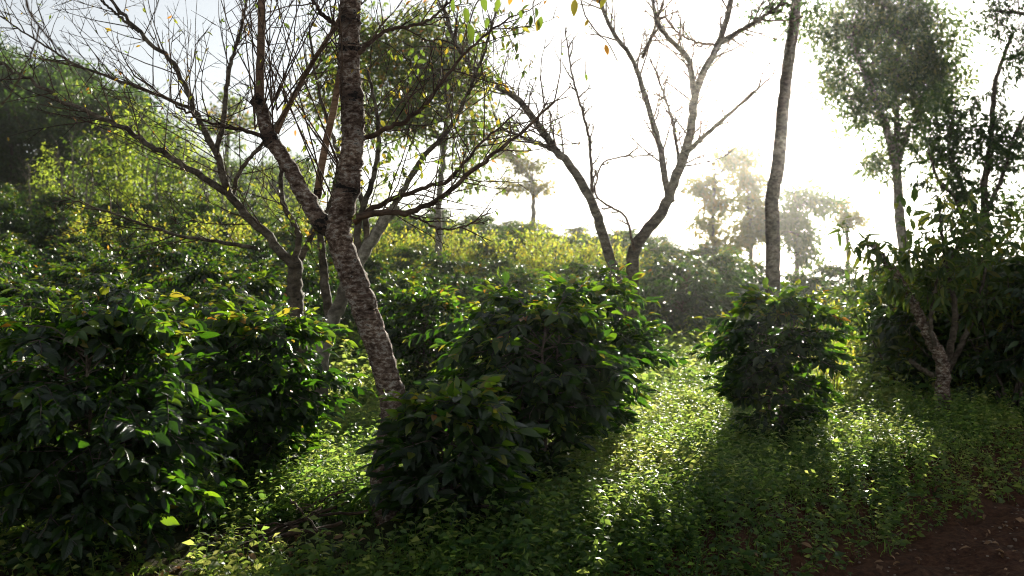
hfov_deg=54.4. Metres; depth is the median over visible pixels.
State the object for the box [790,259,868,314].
coffee bush
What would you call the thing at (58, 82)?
forest tree
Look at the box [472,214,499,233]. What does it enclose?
coffee bush
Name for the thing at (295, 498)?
weed plant
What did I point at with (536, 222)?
coffee bush
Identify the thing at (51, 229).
coffee bush
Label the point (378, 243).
bright shrub
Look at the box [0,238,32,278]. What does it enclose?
coffee bush
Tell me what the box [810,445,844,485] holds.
weed plant
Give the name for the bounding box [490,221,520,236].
coffee bush
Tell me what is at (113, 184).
coffee bush
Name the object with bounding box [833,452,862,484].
weed plant
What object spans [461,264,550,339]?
coffee bush
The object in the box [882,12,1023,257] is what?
slender leafy tree
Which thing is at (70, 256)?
coffee bush
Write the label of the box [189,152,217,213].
bare sapling
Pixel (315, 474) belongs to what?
weed plant
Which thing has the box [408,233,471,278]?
bright shrub
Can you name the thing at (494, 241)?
bright shrub
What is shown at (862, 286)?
coffee bush
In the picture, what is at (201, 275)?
coffee bush
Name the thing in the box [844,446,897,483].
weed plant
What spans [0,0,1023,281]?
sky
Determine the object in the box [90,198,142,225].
coffee bush
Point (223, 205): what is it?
coffee bush
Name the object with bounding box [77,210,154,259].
coffee bush
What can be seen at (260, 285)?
coffee bush
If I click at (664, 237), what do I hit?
coffee bush
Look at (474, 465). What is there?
coffee bush
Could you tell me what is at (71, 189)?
coffee bush
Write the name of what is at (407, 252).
coffee bush
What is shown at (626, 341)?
coffee bush
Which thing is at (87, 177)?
bare sapling
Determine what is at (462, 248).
bright shrub
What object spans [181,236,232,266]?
coffee bush
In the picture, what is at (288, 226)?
bright shrub
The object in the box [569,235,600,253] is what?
coffee bush
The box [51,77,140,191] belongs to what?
forest tree
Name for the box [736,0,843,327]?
tall straight tree
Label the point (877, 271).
coffee bush
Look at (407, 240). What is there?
bright shrub
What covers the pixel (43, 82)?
forest tree
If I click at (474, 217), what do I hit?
coffee bush
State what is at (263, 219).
coffee bush
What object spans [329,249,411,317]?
coffee bush
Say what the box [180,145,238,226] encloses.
slender tree
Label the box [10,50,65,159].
forest tree
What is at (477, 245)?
coffee bush
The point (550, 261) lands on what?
coffee bush
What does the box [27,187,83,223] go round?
coffee bush
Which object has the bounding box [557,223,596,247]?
coffee bush
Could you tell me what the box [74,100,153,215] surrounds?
slender tree
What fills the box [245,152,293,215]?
forest tree
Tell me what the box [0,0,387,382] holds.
bare tree
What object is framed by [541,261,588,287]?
coffee bush
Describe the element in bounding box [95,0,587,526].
flaky bark tree
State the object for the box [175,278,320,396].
coffee bush
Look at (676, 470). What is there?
weed cover
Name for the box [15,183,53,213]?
coffee bush
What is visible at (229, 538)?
weed plant
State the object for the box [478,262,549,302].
coffee bush
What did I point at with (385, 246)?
coffee bush
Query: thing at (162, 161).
forest tree
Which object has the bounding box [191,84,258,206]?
distant tree
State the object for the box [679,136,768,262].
distant tree
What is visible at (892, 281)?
crooked mossy tree
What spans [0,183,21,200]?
coffee bush
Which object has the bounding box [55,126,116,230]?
slender tree
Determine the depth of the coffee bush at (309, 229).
33.04 m
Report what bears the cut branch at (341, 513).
on the cut branch at (318, 512)
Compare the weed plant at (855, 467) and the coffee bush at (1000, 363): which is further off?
the coffee bush at (1000, 363)
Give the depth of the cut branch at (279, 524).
4.93 m
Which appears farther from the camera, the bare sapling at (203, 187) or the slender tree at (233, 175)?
the slender tree at (233, 175)
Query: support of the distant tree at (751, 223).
on the ground
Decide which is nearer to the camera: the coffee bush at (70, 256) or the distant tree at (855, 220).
the coffee bush at (70, 256)
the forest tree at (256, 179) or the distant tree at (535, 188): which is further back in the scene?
the forest tree at (256, 179)
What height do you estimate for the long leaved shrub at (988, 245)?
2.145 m
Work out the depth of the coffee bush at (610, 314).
13.88 m
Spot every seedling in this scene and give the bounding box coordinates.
[302,541,347,561]
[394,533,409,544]
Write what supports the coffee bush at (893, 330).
on the ground
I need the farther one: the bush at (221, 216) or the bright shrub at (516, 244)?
the bush at (221, 216)
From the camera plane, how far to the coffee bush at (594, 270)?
15.95 m
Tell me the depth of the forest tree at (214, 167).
82.82 m
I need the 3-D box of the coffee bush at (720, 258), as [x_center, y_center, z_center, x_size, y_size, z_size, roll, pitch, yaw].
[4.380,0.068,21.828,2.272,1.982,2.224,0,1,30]
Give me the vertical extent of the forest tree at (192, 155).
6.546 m
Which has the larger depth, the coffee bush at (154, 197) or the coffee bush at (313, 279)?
the coffee bush at (154, 197)
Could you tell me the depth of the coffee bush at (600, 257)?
28.92 m
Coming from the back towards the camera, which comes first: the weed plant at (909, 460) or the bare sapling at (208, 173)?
the bare sapling at (208, 173)
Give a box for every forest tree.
[0,29,34,71]
[0,45,56,181]
[0,50,57,136]
[0,80,62,190]
[9,56,83,182]
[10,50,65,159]
[23,78,113,189]
[34,67,98,178]
[35,47,111,125]
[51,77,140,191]
[62,71,178,198]
[96,72,152,110]
[128,109,180,199]
[151,123,198,189]
[177,153,213,191]
[189,153,223,201]
[213,153,258,200]
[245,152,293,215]
[246,161,278,201]
[262,150,324,213]
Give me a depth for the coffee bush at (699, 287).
18.58 m
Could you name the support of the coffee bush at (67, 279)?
on the ground
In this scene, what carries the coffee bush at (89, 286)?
on the ground
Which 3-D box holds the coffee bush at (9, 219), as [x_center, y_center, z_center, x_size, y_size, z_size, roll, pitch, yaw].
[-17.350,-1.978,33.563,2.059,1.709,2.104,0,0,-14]
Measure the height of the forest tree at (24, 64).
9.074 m
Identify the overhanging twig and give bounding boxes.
[0,0,131,127]
[450,0,617,61]
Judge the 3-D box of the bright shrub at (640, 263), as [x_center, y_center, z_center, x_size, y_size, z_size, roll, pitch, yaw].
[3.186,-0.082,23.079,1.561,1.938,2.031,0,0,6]
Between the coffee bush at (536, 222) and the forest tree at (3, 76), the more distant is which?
the forest tree at (3, 76)
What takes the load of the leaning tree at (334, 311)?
on the ground
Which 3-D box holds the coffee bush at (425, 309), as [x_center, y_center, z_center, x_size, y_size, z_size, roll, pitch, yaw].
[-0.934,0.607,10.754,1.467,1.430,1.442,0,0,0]
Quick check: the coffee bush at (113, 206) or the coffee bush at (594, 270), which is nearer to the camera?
the coffee bush at (594, 270)
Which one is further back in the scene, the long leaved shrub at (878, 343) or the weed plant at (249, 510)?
the long leaved shrub at (878, 343)
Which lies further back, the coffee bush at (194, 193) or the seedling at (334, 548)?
the coffee bush at (194, 193)
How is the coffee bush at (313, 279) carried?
on the ground
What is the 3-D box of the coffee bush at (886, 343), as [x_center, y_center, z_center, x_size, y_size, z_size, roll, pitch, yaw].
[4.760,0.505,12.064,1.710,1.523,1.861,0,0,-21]
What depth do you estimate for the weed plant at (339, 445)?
7.36 m
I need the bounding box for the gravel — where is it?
[762,460,1023,575]
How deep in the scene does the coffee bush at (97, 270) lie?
13.98 m
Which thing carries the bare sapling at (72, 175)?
on the ground
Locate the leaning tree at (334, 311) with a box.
[267,0,538,424]
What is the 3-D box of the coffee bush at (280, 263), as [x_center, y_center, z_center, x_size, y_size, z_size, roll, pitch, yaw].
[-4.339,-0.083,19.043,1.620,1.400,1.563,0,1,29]
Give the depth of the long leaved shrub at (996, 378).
9.89 m
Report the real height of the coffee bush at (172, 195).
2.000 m
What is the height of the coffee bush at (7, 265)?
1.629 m
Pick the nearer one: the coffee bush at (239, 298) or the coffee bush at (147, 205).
the coffee bush at (239, 298)
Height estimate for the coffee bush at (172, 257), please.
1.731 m
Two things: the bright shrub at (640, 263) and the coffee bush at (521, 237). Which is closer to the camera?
the bright shrub at (640, 263)
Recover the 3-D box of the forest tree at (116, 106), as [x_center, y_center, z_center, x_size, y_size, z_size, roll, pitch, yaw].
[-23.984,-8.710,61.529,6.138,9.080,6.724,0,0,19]
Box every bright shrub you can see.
[59,205,113,262]
[93,201,169,247]
[149,212,233,250]
[191,209,242,262]
[200,208,288,267]
[227,220,278,266]
[267,218,327,261]
[274,213,310,267]
[350,224,409,270]
[366,230,400,281]
[377,226,429,270]
[378,224,414,267]
[382,226,449,268]
[384,220,456,261]
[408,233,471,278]
[410,212,479,276]
[444,218,511,296]
[445,231,474,290]
[465,231,530,278]
[468,230,519,269]
[469,221,560,269]
[489,219,580,290]
[505,218,572,269]
[510,225,600,276]
[516,222,603,274]
[552,222,654,271]
[566,231,601,264]
[580,248,640,277]
[589,235,625,268]
[594,246,653,284]
[618,244,676,296]
[793,285,869,403]
[821,294,868,353]
[830,273,877,355]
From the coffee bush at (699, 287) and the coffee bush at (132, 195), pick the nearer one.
the coffee bush at (699, 287)
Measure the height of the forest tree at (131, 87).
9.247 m
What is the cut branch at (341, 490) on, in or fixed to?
on the ground
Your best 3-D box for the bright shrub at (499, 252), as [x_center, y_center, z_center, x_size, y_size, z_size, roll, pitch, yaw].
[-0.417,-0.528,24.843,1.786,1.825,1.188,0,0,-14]
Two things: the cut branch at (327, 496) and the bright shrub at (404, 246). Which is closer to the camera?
the cut branch at (327, 496)
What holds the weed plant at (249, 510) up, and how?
on the ground
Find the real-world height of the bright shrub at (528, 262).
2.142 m
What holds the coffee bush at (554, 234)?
on the ground
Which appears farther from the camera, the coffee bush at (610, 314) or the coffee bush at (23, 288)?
the coffee bush at (610, 314)
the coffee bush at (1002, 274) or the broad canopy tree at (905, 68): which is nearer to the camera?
the coffee bush at (1002, 274)
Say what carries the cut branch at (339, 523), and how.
on the ground
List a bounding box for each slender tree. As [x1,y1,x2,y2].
[26,140,72,204]
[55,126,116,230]
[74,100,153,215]
[94,86,181,217]
[108,107,206,231]
[145,110,217,215]
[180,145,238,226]
[208,148,265,226]
[246,164,289,227]
[284,153,322,215]
[323,168,366,205]
[358,177,397,235]
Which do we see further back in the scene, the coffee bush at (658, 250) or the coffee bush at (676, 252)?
the coffee bush at (676, 252)
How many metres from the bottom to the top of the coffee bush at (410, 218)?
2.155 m
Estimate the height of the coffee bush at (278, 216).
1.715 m
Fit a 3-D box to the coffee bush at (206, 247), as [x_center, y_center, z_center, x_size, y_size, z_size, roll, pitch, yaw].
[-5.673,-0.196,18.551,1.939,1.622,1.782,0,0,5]
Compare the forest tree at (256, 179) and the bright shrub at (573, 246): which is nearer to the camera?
the bright shrub at (573, 246)
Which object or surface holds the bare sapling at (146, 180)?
on the ground
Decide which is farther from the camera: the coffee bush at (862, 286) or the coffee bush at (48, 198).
the coffee bush at (48, 198)
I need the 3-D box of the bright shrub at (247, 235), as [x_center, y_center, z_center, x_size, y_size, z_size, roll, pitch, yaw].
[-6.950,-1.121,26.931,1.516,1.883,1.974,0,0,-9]
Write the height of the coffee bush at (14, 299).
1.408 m
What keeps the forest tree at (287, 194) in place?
on the ground
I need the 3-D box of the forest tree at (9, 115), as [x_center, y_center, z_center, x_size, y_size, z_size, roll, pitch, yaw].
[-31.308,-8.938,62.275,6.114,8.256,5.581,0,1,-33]
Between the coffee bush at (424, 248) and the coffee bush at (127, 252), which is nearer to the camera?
the coffee bush at (127, 252)
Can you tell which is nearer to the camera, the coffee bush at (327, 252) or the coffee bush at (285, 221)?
the coffee bush at (327, 252)
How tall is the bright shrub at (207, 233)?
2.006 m
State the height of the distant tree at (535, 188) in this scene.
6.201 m
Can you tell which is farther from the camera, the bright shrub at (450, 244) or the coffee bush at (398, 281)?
the bright shrub at (450, 244)
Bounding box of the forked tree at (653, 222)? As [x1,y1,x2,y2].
[394,0,803,332]
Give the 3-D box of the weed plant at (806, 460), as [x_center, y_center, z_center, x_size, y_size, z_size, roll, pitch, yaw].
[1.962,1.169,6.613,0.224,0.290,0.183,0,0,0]
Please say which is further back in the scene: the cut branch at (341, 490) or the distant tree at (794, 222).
the distant tree at (794, 222)
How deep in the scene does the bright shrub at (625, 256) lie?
24.23 m
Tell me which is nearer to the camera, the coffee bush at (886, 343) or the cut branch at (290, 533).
the cut branch at (290, 533)
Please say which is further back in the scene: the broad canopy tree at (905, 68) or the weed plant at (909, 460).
the broad canopy tree at (905, 68)
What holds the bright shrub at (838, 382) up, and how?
on the ground
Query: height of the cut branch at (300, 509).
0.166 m
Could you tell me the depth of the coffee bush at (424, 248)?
24.91 m
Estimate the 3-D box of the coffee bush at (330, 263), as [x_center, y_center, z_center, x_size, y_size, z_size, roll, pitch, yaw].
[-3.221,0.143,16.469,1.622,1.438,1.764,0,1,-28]
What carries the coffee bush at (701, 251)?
on the ground
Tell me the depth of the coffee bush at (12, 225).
29.09 m
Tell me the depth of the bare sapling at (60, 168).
33.94 m
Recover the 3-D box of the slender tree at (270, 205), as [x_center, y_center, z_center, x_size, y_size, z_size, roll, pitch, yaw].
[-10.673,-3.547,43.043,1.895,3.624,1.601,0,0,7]
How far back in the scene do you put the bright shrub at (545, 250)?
23.71 m
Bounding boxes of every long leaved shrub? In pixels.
[822,216,948,398]
[876,209,1023,398]
[894,188,1023,410]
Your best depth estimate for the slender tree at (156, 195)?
35.87 m
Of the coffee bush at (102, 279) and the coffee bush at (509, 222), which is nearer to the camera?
the coffee bush at (102, 279)
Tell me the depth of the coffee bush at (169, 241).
21.45 m
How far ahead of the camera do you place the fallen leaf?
4.80 m
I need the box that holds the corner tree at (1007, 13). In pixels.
[958,0,1023,68]
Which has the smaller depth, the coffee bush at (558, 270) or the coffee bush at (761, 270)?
the coffee bush at (558, 270)
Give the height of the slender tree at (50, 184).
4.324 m
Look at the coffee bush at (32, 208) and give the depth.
43.72 m
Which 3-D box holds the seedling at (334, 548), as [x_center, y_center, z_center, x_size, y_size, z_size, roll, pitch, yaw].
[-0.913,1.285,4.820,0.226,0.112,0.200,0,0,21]
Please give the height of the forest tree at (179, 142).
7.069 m
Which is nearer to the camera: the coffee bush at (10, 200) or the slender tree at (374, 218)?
the coffee bush at (10, 200)
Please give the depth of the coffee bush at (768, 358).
7.79 m
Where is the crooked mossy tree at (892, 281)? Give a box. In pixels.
[827,161,1020,411]
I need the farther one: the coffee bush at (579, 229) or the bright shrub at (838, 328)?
the coffee bush at (579, 229)
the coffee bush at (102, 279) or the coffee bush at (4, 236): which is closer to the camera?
the coffee bush at (102, 279)
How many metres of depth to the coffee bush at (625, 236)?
33.36 m
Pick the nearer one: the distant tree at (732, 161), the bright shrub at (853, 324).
the bright shrub at (853, 324)
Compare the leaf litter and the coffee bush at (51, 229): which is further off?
the coffee bush at (51, 229)
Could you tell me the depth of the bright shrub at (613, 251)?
24.63 m
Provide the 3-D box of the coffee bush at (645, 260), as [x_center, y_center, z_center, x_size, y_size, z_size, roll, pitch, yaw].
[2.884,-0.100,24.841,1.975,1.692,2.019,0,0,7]
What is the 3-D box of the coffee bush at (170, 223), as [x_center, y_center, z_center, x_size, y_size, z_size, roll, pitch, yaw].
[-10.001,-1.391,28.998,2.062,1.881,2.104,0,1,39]
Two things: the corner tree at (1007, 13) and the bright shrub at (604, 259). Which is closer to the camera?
the corner tree at (1007, 13)
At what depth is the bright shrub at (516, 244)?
24.47 m
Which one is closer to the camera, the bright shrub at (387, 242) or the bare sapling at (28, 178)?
the bright shrub at (387, 242)
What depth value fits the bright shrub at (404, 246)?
24.79 m
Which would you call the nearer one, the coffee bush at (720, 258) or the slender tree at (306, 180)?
the coffee bush at (720, 258)
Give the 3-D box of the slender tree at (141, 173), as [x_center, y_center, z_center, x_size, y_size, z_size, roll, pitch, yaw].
[-14.510,-4.661,38.784,3.112,6.485,3.227,0,0,-6]
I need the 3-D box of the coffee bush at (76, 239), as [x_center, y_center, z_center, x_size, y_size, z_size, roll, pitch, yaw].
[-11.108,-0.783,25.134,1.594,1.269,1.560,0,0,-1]
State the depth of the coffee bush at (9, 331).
9.71 m
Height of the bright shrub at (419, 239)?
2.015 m
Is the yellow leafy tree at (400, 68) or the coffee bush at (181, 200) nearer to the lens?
the yellow leafy tree at (400, 68)
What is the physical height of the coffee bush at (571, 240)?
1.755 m
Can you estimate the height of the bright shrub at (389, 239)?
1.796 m
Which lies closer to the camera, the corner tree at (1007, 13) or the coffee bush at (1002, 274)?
the coffee bush at (1002, 274)
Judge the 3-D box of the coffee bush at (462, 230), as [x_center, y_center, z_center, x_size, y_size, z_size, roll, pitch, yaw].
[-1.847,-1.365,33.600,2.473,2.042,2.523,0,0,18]
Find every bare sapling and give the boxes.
[19,149,45,218]
[40,137,77,210]
[50,124,83,221]
[79,130,115,215]
[96,122,134,200]
[132,144,157,216]
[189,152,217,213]
[203,157,231,228]
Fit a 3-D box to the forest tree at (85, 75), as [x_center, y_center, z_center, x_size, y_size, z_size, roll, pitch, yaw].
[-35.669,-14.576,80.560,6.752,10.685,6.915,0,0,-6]
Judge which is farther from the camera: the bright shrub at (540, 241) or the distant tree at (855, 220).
the distant tree at (855, 220)
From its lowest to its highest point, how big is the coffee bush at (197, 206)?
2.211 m
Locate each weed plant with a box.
[219,522,249,562]
[227,501,264,534]
[284,478,311,527]
[299,455,335,495]
[332,431,347,460]
[793,441,822,482]
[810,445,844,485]
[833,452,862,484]
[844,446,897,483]
[864,406,929,474]
[867,413,892,449]
[897,412,933,469]
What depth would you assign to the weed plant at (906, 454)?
7.12 m
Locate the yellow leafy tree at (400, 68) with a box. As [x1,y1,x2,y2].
[294,0,523,277]
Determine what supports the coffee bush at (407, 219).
on the ground
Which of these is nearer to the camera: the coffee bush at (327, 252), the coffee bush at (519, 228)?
the coffee bush at (327, 252)
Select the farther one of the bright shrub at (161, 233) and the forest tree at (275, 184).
the forest tree at (275, 184)
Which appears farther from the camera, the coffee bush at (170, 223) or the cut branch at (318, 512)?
the coffee bush at (170, 223)
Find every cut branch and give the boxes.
[210,522,298,545]
[224,520,342,558]
[234,503,368,538]
[239,507,320,546]
[244,529,330,548]
[245,501,349,553]
[288,470,365,531]
[290,499,333,536]
[296,489,350,512]
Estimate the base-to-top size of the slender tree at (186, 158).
5.663 m
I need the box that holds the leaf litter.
[12,388,1023,575]
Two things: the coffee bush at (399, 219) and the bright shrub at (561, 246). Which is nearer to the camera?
the bright shrub at (561, 246)
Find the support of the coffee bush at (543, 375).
on the ground
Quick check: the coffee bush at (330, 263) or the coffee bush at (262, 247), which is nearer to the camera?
the coffee bush at (330, 263)
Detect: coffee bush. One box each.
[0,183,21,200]
[0,191,24,209]
[0,193,27,218]
[0,194,40,244]
[0,210,21,233]
[0,231,34,259]
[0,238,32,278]
[0,239,53,283]
[0,251,41,311]
[0,251,55,312]
[0,268,82,366]
[0,271,248,575]
[0,288,82,519]
[0,309,35,361]
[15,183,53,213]
[17,207,97,263]
[20,196,46,227]
[22,188,89,249]
[25,252,155,317]
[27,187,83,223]
[28,269,193,403]
[34,258,121,315]
[35,243,119,288]
[36,232,102,264]
[41,239,116,269]
[54,268,186,365]
[63,182,87,195]
[68,186,107,210]
[76,197,142,249]
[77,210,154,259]
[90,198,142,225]
[99,225,164,278]
[101,179,137,198]
[102,238,174,284]
[104,232,231,316]
[112,186,150,210]
[118,195,185,249]
[119,235,192,265]
[140,252,257,328]
[142,294,377,498]
[144,208,200,250]
[145,188,171,210]
[146,194,205,229]
[151,188,195,209]
[160,233,257,298]
[175,195,226,238]
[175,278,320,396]
[177,185,205,201]
[177,264,310,355]
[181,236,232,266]
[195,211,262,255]
[199,260,279,300]
[212,198,235,218]
[222,236,290,282]
[223,206,252,239]
[225,195,276,219]
[241,209,280,254]
[244,252,317,299]
[245,222,318,265]
[246,214,317,252]
[247,197,280,228]
[253,259,353,353]
[260,199,284,224]
[277,200,304,224]
[277,210,306,221]
[282,258,353,326]
[286,215,326,256]
[306,242,376,274]
[324,216,380,245]
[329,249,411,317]
[350,373,550,552]
[351,267,446,348]
[353,231,396,271]
[356,278,479,394]
[372,263,449,326]
[377,242,451,286]
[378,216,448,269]
[382,216,443,246]
[387,215,425,236]
[395,213,446,239]
[395,240,460,282]
[401,266,651,494]
[406,246,486,320]
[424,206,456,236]
[442,218,489,252]
[446,209,505,242]
[446,233,486,270]
[455,233,517,297]
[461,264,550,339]
[468,253,523,298]
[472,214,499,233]
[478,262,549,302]
[489,260,688,446]
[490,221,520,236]
[495,219,549,258]
[499,228,559,269]
[500,217,520,229]
[520,219,549,236]
[527,258,559,275]
[540,230,571,250]
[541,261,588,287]
[541,271,642,343]
[545,235,587,261]
[554,255,648,321]
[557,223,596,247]
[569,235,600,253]
[571,242,620,265]
[578,226,657,260]
[601,251,652,272]
[615,233,670,257]
[616,240,685,296]
[639,248,730,342]
[639,269,688,322]
[646,240,686,264]
[654,233,687,252]
[670,241,754,309]
[670,246,764,329]
[686,277,864,449]
[716,250,794,319]
[764,268,852,329]
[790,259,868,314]
[825,256,942,371]
[826,267,944,387]
[840,269,891,328]
[852,267,1000,397]
[862,262,916,283]
[885,249,1023,398]
[934,247,1023,417]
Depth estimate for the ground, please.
6.06 m
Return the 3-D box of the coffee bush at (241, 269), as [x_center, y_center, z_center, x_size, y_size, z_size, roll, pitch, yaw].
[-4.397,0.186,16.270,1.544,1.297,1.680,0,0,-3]
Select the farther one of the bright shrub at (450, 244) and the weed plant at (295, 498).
the bright shrub at (450, 244)
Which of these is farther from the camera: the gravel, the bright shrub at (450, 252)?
the bright shrub at (450, 252)
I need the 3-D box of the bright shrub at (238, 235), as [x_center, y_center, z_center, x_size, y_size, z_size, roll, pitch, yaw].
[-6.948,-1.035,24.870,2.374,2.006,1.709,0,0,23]
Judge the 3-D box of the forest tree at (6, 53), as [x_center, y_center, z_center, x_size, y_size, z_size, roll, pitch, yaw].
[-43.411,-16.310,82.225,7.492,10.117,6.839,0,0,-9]
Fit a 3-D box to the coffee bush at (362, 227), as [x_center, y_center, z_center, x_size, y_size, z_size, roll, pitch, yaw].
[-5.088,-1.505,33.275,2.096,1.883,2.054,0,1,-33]
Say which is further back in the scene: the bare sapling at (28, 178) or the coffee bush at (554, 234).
the coffee bush at (554, 234)
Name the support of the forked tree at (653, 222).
on the ground
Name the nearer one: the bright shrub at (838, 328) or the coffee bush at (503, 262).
the bright shrub at (838, 328)
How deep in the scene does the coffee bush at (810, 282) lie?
21.40 m
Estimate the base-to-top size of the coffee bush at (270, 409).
1.320 m
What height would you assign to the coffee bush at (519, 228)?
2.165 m
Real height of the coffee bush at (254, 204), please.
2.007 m
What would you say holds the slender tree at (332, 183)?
on the ground
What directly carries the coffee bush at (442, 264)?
on the ground
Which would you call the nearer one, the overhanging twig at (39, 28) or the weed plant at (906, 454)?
the overhanging twig at (39, 28)
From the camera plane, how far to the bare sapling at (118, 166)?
38.95 m
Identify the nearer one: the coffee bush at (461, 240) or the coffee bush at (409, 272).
the coffee bush at (409, 272)
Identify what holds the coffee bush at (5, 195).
on the ground
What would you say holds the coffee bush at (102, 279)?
on the ground
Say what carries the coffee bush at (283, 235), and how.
on the ground
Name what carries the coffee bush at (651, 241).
on the ground
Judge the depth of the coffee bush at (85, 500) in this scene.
4.48 m
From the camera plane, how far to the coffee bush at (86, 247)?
21.33 m
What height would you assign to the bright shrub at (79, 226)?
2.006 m
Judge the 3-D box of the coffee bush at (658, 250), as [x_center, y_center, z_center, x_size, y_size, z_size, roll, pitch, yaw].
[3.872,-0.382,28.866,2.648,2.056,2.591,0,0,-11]
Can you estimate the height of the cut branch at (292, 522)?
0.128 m
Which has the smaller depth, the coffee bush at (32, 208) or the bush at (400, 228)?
the bush at (400, 228)
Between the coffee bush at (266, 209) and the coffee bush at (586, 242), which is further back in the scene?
the coffee bush at (266, 209)
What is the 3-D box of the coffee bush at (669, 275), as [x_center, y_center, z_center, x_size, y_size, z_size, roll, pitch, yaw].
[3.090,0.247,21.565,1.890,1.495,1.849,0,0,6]
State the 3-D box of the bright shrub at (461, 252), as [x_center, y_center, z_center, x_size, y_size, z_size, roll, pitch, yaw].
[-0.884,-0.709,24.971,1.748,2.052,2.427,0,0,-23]
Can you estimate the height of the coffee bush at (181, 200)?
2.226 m
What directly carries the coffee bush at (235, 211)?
on the ground
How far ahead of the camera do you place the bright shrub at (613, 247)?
24.37 m
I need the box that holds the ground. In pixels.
[0,155,1023,575]
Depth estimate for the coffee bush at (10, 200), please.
38.35 m
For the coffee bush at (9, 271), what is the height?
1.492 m
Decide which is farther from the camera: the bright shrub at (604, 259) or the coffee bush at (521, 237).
the coffee bush at (521, 237)
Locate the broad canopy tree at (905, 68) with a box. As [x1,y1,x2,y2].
[782,0,992,263]
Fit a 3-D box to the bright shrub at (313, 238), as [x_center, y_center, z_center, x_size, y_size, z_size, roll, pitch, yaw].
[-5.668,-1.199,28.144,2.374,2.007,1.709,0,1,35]
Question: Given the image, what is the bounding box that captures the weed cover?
[0,252,1023,575]
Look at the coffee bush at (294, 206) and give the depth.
43.65 m
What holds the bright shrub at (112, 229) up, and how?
on the ground
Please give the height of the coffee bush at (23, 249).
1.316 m
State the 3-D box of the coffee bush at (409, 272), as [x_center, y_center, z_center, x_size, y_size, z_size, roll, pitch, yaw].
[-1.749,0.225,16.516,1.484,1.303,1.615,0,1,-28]
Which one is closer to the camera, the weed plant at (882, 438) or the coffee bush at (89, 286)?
the weed plant at (882, 438)
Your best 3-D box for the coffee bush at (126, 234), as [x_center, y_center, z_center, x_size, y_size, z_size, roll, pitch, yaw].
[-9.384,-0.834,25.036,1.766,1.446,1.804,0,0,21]
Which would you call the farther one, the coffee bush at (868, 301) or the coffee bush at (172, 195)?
the coffee bush at (172, 195)
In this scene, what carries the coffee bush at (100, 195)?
on the ground
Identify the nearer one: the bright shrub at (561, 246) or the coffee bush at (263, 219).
the bright shrub at (561, 246)
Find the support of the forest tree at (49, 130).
on the ground
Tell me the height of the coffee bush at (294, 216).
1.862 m
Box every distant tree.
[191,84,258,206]
[487,135,559,228]
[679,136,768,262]
[720,164,781,277]
[758,176,859,274]
[824,186,883,293]
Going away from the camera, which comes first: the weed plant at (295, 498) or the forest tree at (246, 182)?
the weed plant at (295, 498)

